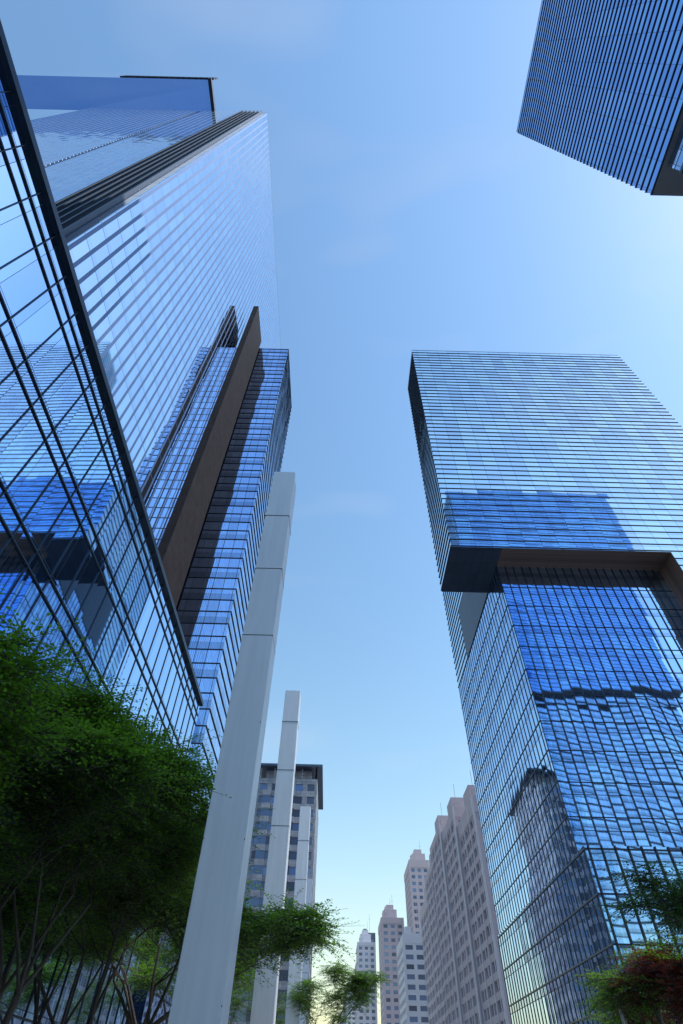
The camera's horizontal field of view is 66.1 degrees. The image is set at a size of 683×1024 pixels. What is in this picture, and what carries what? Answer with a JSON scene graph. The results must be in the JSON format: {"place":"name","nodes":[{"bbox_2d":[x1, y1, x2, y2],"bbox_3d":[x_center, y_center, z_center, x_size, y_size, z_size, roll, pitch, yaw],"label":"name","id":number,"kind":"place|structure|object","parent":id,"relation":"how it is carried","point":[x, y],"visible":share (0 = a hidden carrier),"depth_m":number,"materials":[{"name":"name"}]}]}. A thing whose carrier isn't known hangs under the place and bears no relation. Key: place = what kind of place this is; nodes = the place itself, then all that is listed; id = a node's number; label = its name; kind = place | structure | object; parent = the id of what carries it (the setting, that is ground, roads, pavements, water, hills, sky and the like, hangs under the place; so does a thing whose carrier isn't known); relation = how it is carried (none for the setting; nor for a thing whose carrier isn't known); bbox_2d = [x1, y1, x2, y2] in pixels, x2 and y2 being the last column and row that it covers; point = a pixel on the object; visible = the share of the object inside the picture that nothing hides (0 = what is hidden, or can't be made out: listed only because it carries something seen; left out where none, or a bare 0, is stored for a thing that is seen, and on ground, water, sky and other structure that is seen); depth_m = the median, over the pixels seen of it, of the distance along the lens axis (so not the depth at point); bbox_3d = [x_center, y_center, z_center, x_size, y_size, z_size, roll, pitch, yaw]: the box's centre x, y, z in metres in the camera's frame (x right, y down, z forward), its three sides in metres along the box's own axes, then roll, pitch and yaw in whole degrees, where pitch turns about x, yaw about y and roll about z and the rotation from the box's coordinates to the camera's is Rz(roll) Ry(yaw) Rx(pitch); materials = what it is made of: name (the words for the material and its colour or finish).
{"place":"outdoors","nodes":[
{"label":"outdoors","id":0,"kind":"place"},
{"bbox_2d":[0,0,682,1023],"label":"sky","id":1,"kind":"structure","parent":0,"point":[411,210],"materials":[{"name":"blue"}]},
{"bbox_2d":[408,350,682,1023],"bbox_3d":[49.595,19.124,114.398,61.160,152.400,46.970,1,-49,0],"label":"tower","id":2,"kind":"structure","parent":0,"point":[553,485],"depth_m":91.79,"materials":[{"name":"blue glass"}]},
{"bbox_2d":[516,0,682,195],"bbox_3d":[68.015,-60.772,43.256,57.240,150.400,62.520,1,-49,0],"label":"tower","id":3,"kind":"structure","parent":0,"point":[603,91],"depth_m":76.27,"materials":[{"name":"blue glass"}]},
{"label":"ground","id":4,"kind":"structure","parent":0,"visible":0},
{"bbox_2d":[30,75,280,523],"bbox_3d":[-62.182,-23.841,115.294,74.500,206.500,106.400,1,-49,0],"label":"tower","id":5,"kind":"structure","parent":4,"relation":"on","point":[166,219],"depth_m":82.53,"materials":[{"name":"blue glass"}]},
{"bbox_2d":[228,763,322,1023],"bbox_3d":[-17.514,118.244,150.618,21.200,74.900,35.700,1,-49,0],"label":"building","id":6,"kind":"structure","parent":4,"relation":"on","point":[308,785],"depth_m":153.55,"materials":[{"name":"white concrete"}]},
{"bbox_2d":[346,978,354,1023],"bbox_3d":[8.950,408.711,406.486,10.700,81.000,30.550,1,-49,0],"label":"building","id":7,"kind":"structure","parent":4,"relation":"on","point":[352,1020],"depth_m":405.82,"materials":[{"name":"grey glass"}]},
{"bbox_2d":[356,926,377,1023],"bbox_3d":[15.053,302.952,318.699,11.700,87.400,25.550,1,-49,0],"label":"skyscraper","id":8,"kind":"structure","parent":4,"relation":"on","point":[366,952],"depth_m":325.71,"materials":[{"name":"white concrete"}]},
{"bbox_2d":[363,923,375,941],"bbox_3d":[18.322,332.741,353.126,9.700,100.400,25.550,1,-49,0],"label":"apartment","id":9,"kind":"structure","parent":4,"relation":"on","point":[372,937],"depth_m":371.68,"materials":[{"name":"grey metal"}]},
{"bbox_2d":[378,901,404,1023],"bbox_3d":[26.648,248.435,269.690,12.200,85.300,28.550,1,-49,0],"label":"skyscraper","id":10,"kind":"structure","parent":4,"relation":"on","point":[391,928],"depth_m":270.54,"materials":[{"name":"beige concrete"}]},
{"bbox_2d":[396,910,428,1023],"bbox_3d":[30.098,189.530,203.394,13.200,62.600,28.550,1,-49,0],"label":"skyscraper","id":11,"kind":"structure","parent":4,"relation":"on","point":[412,989],"depth_m":199.80,"materials":[{"name":"white concrete"}]},
{"bbox_2d":[404,844,428,933],"bbox_3d":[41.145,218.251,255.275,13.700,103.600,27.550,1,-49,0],"label":"skyscraper","id":12,"kind":"structure","parent":4,"relation":"on","point":[416,871],"depth_m":269.75,"materials":[{"name":"beige concrete"}]},
{"bbox_2d":[420,772,510,1023],"bbox_3d":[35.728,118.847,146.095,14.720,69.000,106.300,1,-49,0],"label":"building","id":13,"kind":"structure","parent":4,"relation":"on","point":[464,979],"depth_m":130.12,"materials":[{"name":"beige concrete"}]},
{"label":"plaza paving","id":14,"kind":"structure","parent":0,"visible":0},
{"bbox_2d":[0,745,77,978],"bbox_3d":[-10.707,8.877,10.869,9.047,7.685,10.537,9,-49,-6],"label":"tree","id":15,"kind":"object","parent":14,"relation":"on","point":[23,909],"visible":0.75,"depth_m":12.95,"materials":[{"name":"green plant"}]},
{"bbox_2d":[0,584,123,874],"bbox_3d":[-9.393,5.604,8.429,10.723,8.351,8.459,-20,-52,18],"label":"tree","id":16,"kind":"object","parent":14,"relation":"on","point":[11,671],"visible":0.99,"depth_m":9.91,"materials":[{"name":"green plant"}]},
{"bbox_2d":[2,829,190,1023],"bbox_3d":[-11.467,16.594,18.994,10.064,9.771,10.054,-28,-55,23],"label":"tree","id":17,"kind":"object","parent":14,"relation":"on","point":[80,896],"visible":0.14,"depth_m":19.61,"materials":[{"name":"green plant"}]},
{"bbox_2d":[0,20,203,1023],"bbox_3d":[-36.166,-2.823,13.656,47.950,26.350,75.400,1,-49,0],"label":"podium building","id":18,"kind":"structure","parent":14,"relation":"on","point":[77,539],"depth_m":23.65,"materials":[{"name":"blue glass"}]},
{"bbox_2d":[0,644,274,1023],"bbox_3d":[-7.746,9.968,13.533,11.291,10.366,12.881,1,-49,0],"label":"tree","id":19,"kind":"object","parent":14,"relation":"on","point":[143,787],"visible":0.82,"depth_m":13.95,"materials":[{"name":"green plant"}]},
{"bbox_2d":[53,878,260,1023],"bbox_3d":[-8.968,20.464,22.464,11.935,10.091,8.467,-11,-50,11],"label":"tree","id":20,"kind":"object","parent":14,"relation":"on","point":[130,1016],"visible":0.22,"depth_m":23.42,"materials":[{"name":"green plant"}]},
{"bbox_2d":[108,920,285,1023],"bbox_3d":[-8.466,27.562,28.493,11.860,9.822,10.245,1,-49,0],"label":"tree","id":21,"kind":"object","parent":14,"relation":"on","point":[144,974],"visible":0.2,"depth_m":28.27,"materials":[{"name":"green plant"}]},
{"bbox_2d":[125,306,291,1023],"bbox_3d":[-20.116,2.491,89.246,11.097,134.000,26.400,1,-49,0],"label":"skyscraper","id":22,"kind":"structure","parent":14,"relation":"on","point":[207,524],"depth_m":81.99,"materials":[{"name":"blue glass"}]},
{"bbox_2d":[56,809,362,1023],"bbox_3d":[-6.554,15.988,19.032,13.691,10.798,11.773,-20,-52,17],"label":"tree","id":23,"kind":"object","parent":14,"relation":"on","point":[289,931],"visible":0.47,"depth_m":19.04,"materials":[{"name":"green plant"}]},
{"bbox_2d":[168,472,295,1023],"bbox_3d":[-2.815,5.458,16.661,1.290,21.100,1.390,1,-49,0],"label":"pylon","id":24,"kind":"object","parent":14,"relation":"on","point":[202,993],"visible":1,"depth_m":13.52,"materials":[{"name":"white paint"}]},
{"bbox_2d":[228,979,301,1023],"bbox_3d":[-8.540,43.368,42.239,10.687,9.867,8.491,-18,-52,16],"label":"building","id":25,"kind":"structure","parent":14,"relation":"on","point":[239,1003],"depth_m":43.63,"materials":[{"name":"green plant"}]},
{"bbox_2d":[250,690,300,1023],"bbox_3d":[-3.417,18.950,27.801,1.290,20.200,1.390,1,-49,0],"label":"pylon","id":26,"kind":"object","parent":14,"relation":"on","point":[264,1005],"visible":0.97,"depth_m":28.34,"materials":[{"name":"white paint"}]},
{"bbox_2d":[285,806,310,1023],"bbox_3d":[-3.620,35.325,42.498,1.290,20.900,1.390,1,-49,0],"label":"pylon","id":27,"kind":"object","parent":14,"relation":"on","point":[302,861],"visible":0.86,"depth_m":45.25,"materials":[{"name":"white paint"}]},
{"bbox_2d":[299,879,311,1023],"bbox_3d":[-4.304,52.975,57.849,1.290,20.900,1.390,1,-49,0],"label":"pylon","id":28,"kind":"object","parent":14,"relation":"on","point":[309,901],"visible":0.38,"depth_m":59.66,"materials":[{"name":"white paint"}]},
{"bbox_2d":[278,959,391,1023],"bbox_3d":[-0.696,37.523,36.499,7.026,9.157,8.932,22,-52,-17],"label":"tree","id":29,"kind":"object","parent":14,"relation":"on","point":[355,986],"visible":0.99,"depth_m":38.08,"materials":[{"name":"green plant"}]},
{"bbox_2d":[609,983,626,1023],"bbox_3d":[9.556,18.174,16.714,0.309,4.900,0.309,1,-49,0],"label":"lamp post","id":30,"kind":"object","parent":14,"relation":"on","point":[622,1016],"visible":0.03,"depth_m":17.82,"materials":[{"name":"grey metal"}]},
{"bbox_2d":[571,930,682,1023],"bbox_3d":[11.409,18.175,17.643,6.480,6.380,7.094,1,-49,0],"label":"tree","id":31,"kind":"object","parent":14,"relation":"on","point":[610,1004],"visible":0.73,"depth_m":17.94,"materials":[{"name":"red plant"}]},
{"bbox_2d":[579,945,676,1022],"bbox_3d":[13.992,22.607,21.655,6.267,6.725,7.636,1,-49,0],"label":"tree","id":32,"kind":"object","parent":14,"relation":"on","point":[619,960],"visible":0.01,"depth_m":22.76,"materials":[{"name":"green plant"}]},
{"bbox_2d":[581,860,682,957],"bbox_3d":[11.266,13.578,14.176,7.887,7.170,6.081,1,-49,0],"label":"tree","id":33,"kind":"object","parent":14,"relation":"on","point":[670,905],"visible":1,"depth_m":15.75,"materials":[{"name":"green plant"}]},
{"bbox_2d":[599,936,682,1023],"bbox_3d":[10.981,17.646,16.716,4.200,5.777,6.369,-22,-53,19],"label":"tree","id":34,"kind":"object","parent":14,"relation":"on","point":[661,970],"visible":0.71,"depth_m":17.09,"materials":[{"name":"red plant"}]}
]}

